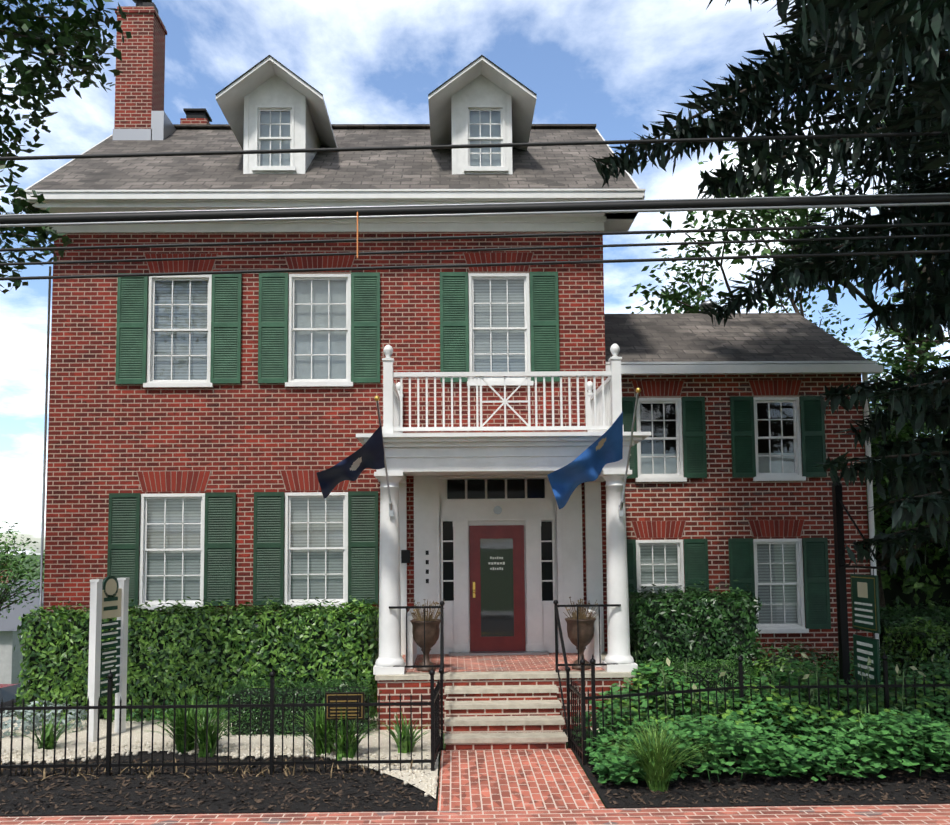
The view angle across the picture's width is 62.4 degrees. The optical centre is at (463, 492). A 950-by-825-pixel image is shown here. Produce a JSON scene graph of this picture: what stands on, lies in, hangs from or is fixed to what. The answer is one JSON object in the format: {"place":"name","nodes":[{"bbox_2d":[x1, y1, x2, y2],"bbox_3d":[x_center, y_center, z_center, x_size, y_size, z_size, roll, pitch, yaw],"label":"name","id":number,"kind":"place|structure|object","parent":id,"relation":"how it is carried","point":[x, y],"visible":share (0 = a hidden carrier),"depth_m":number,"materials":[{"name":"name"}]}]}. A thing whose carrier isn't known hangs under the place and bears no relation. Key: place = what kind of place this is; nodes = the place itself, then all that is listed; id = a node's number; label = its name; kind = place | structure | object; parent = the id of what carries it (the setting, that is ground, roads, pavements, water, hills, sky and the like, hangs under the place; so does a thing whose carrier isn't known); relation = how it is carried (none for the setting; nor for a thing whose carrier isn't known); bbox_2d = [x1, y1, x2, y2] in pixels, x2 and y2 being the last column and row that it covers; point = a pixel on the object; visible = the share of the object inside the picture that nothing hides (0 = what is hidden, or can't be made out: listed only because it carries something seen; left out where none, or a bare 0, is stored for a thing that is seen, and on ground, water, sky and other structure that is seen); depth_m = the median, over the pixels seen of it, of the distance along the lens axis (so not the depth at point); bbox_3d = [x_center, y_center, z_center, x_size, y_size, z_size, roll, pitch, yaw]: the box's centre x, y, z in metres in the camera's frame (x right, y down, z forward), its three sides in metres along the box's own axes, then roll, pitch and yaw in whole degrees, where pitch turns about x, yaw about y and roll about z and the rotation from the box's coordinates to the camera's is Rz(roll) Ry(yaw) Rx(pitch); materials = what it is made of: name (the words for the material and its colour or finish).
{"place":"outdoors","nodes":[
{"label":"outdoors","id":0,"kind":"place"},
{"bbox_2d":[0,564,43,686],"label":"neighbour house","id":1,"kind":"structure","parent":0,"point":[10,660],"depth_m":36.47,"materials":[{"name":"grey"}]},
{"bbox_2d":[113,0,211,139],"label":"house chimney","id":2,"kind":"object","parent":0,"point":[140,113],"visible":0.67,"depth_m":15.89,"materials":[{"name":"red brick"}]},
{"bbox_2d":[0,555,605,810],"bbox_3d":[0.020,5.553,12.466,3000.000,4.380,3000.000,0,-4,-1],"label":"terrain","id":3,"kind":"structure","parent":0,"point":[39,557],"depth_m":10.38,"materials":[{"name":"green plant"}]},
{"bbox_2d":[0,549,43,614],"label":"tree","id":4,"kind":"object","parent":3,"relation":"on","point":[7,597],"visible":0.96,"depth_m":24.80,"materials":[{"name":"green plant"}]},
{"bbox_2d":[0,521,44,619],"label":"tree","id":5,"kind":"object","parent":3,"relation":"on","point":[4,558],"visible":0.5,"depth_m":30.58,"materials":[{"name":"green plant"}]},
{"bbox_2d":[0,0,131,293],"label":"street tree","id":6,"kind":"object","parent":3,"relation":"on","point":[74,26],"visible":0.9,"depth_m":8.44,"materials":[{"name":"green plant"}]},
{"bbox_2d":[13,595,378,721],"bbox_3d":[-3.868,2.467,11.772,5.558,1.821,1.323,0,-4,-1],"label":"hedge","id":7,"kind":"object","parent":3,"relation":"on","point":[202,652],"visible":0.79,"depth_m":11.39,"materials":[{"name":"green plant"}]},
{"bbox_2d":[43,232,607,657],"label":"brick wall","id":8,"kind":"structure","parent":3,"relation":"on","point":[247,437],"depth_m":12.92,"materials":[{"name":"red brick"}]},
{"bbox_2d":[13,55,868,361],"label":"house roof","id":9,"kind":"structure","parent":8,"relation":"attached to","point":[683,337],"depth_m":14.12,"materials":[{"name":"grey tile"}]},
{"bbox_2d":[15,75,882,687],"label":"house trim","id":10,"kind":"structure","parent":8,"relation":"attached to","point":[275,89],"depth_m":13.06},
{"bbox_2d":[107,272,830,628],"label":"shutters","id":11,"kind":"object","parent":8,"relation":"attached to","point":[221,506],"visible":0.88,"depth_m":12.96,"materials":[{"name":"green wood"}]},
{"bbox_2d":[135,105,808,632],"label":"house windows","id":12,"kind":"structure","parent":8,"relation":"in","point":[171,569],"depth_m":13.13,"materials":[{"name":"white glass"}]},
{"bbox_2d":[401,475,602,655],"bbox_3d":[0.624,1.130,12.709,3.273,2.929,0.350,0,-4,-1],"label":"entrance","id":13,"kind":"object","parent":8,"relation":"attached to","point":[498,563],"visible":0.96,"depth_m":12.75,"materials":[{"name":"white paint"}]},
{"bbox_2d":[0,696,949,816],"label":"garden beds","id":14,"kind":"object","parent":3,"relation":"on","point":[395,788],"visible":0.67,"depth_m":8.11,"materials":[{"name":"black soil"}]},
{"bbox_2d":[88,576,129,741],"bbox_3d":[-4.691,2.165,10.349,0.148,2.126,0.666,-2,-4,15],"label":"directory sign","id":15,"kind":"object","parent":14,"relation":"on","point":[109,596],"visible":0.96,"depth_m":10.33,"materials":[{"name":"white paint"}]},
{"bbox_2d":[212,667,384,738],"bbox_3d":[-2.204,2.799,10.478,2.328,0.871,0.825,0,-4,-1],"label":"boxwood","id":16,"kind":"object","parent":14,"relation":"on","point":[287,693],"visible":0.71,"depth_m":10.33,"materials":[{"name":"green plant"}]},
{"bbox_2d":[325,692,363,750],"bbox_3d":[-1.388,2.725,9.142,0.454,0.784,0.074,0,-4,-1],"label":"plaque","id":17,"kind":"object","parent":14,"relation":"on","point":[341,698],"visible":0.81,"depth_m":9.13,"materials":[{"name":"black metal"}]},
{"bbox_2d":[0,640,949,791],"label":"garden plants","id":18,"kind":"object","parent":14,"relation":"on","point":[872,736],"visible":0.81,"depth_m":9.05,"materials":[{"name":"green plant"}]},
{"bbox_2d":[0,651,949,776],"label":"iron fence","id":19,"kind":"object","parent":14,"relation":"on","point":[579,742],"visible":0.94,"depth_m":8.59,"materials":[{"name":"black metal"}]},
{"bbox_2d":[637,649,757,724],"bbox_3d":[3.270,2.707,10.906,1.847,1.021,0.832,0,-4,-1],"label":"boxwood","id":20,"kind":"object","parent":14,"relation":"on","point":[702,674],"visible":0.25,"depth_m":10.78,"materials":[{"name":"green plant"}]},
{"bbox_2d":[831,476,886,711],"bbox_3d":[5.317,1.424,10.478,0.150,3.450,1.238,0,-4,-1],"label":"hanging sign","id":21,"kind":"object","parent":14,"relation":"on","point":[865,602],"visible":0.9,"depth_m":10.60,"materials":[{"name":"green metal"}]},
{"bbox_2d":[0,749,949,824],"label":"brick walkway","id":22,"kind":"structure","parent":3,"relation":"on","point":[521,787],"depth_m":7.28,"materials":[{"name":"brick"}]},
{"bbox_2d":[356,432,650,750],"bbox_3d":[0.555,1.331,11.197,4.028,4.218,3.135,0,-4,-1],"label":"porch","id":23,"kind":"object","parent":3,"relation":"on","point":[502,702],"visible":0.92,"depth_m":10.82,"materials":[{"name":"brick"}]},
{"bbox_2d":[316,388,640,515],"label":"flags","id":24,"kind":"object","parent":23,"relation":"on","point":[589,463],"visible":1,"depth_m":10.27,"materials":[{"name":"blue fabric"}]},
{"bbox_2d":[382,344,623,432],"bbox_3d":[0.524,-1.375,11.905,3.342,1.281,2.070,0,-4,-1],"label":"balcony railing","id":25,"kind":"object","parent":23,"relation":"on","point":[603,406],"visible":0.81,"depth_m":10.93,"materials":[{"name":"white paint"}]},
{"bbox_2d":[409,597,597,671],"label":"planter urns","id":26,"kind":"object","parent":23,"relation":"on","point":[585,626],"visible":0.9,"depth_m":10.91,"materials":[{"name":"brown metal"}]},
{"bbox_2d":[389,600,620,749],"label":"iron railings","id":27,"kind":"object","parent":23,"relation":"on","point":[557,628],"visible":0.98,"depth_m":10.67,"materials":[{"name":"black metal"}]},
{"bbox_2d":[628,580,770,709],"bbox_3d":[3.499,2.343,12.228,2.355,1.980,1.413,0,-4,-1],"label":"hedge","id":28,"kind":"object","parent":3,"relation":"on","point":[681,624],"visible":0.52,"depth_m":11.84,"materials":[{"name":"green plant"}]},
{"bbox_2d":[606,374,872,690],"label":"brick wall","id":29,"kind":"structure","parent":3,"relation":"on","point":[719,506],"depth_m":13.31,"materials":[{"name":"red brick"}]},
{"bbox_2d":[588,0,949,574],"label":"spruce tree","id":30,"kind":"object","parent":3,"relation":"on","point":[837,39],"visible":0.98,"depth_m":9.56,"materials":[{"name":"green plant"}]},
{"bbox_2d":[626,76,944,437],"bbox_3d":[11.771,-3.352,21.133,16.214,14.998,17.038,0,-4,-1],"label":"tree","id":31,"kind":"object","parent":3,"relation":"on","point":[675,297],"visible":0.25,"depth_m":17.70,"materials":[{"name":"green plant"}]},
{"bbox_2d":[844,221,949,410],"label":"tree","id":32,"kind":"object","parent":3,"relation":"on","point":[927,345],"visible":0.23,"depth_m":16.88,"materials":[{"name":"green plant"}]},
{"bbox_2d":[863,350,949,570],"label":"tree","id":33,"kind":"object","parent":3,"relation":"on","point":[906,428],"visible":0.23,"depth_m":14.93,"materials":[{"name":"green plant"}]},
{"bbox_2d":[863,377,949,614],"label":"tree","id":34,"kind":"object","parent":3,"relation":"on","point":[886,560],"visible":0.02,"depth_m":17.62,"materials":[{"name":"green plant"}]},
{"bbox_2d":[866,458,949,616],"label":"tall hedge","id":35,"kind":"object","parent":3,"relation":"on","point":[928,583],"visible":0.06,"depth_m":18.91,"materials":[{"name":"green plant"}]},
{"bbox_2d":[873,599,949,681],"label":"hedge","id":36,"kind":"object","parent":3,"relation":"on","point":[887,621],"visible":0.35,"depth_m":13.21,"materials":[{"name":"green plant"}]},
{"bbox_2d":[879,614,949,706],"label":"hedge","id":37,"kind":"object","parent":3,"relation":"on","point":[922,639],"visible":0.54,"depth_m":11.77,"materials":[{"name":"green plant"}]},
{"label":"driveway","id":38,"kind":"object","parent":3,"relation":"on","visible":0},
{"bbox_2d":[0,684,20,703],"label":"red car","id":39,"kind":"object","parent":38,"relation":"on","point":[8,692],"visible":0.08,"depth_m":22.87,"materials":[{"name":"red paint"}]},
{"bbox_2d":[0,132,949,280],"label":"power lines","id":40,"kind":"object","parent":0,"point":[444,210],"visible":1,"depth_m":7.00,"materials":[{"name":"black rubber"}]},
{"bbox_2d":[0,0,949,554],"label":"sky","id":41,"kind":"structure","parent":0,"point":[611,65],"materials":[{"name":"blue"}]}
]}

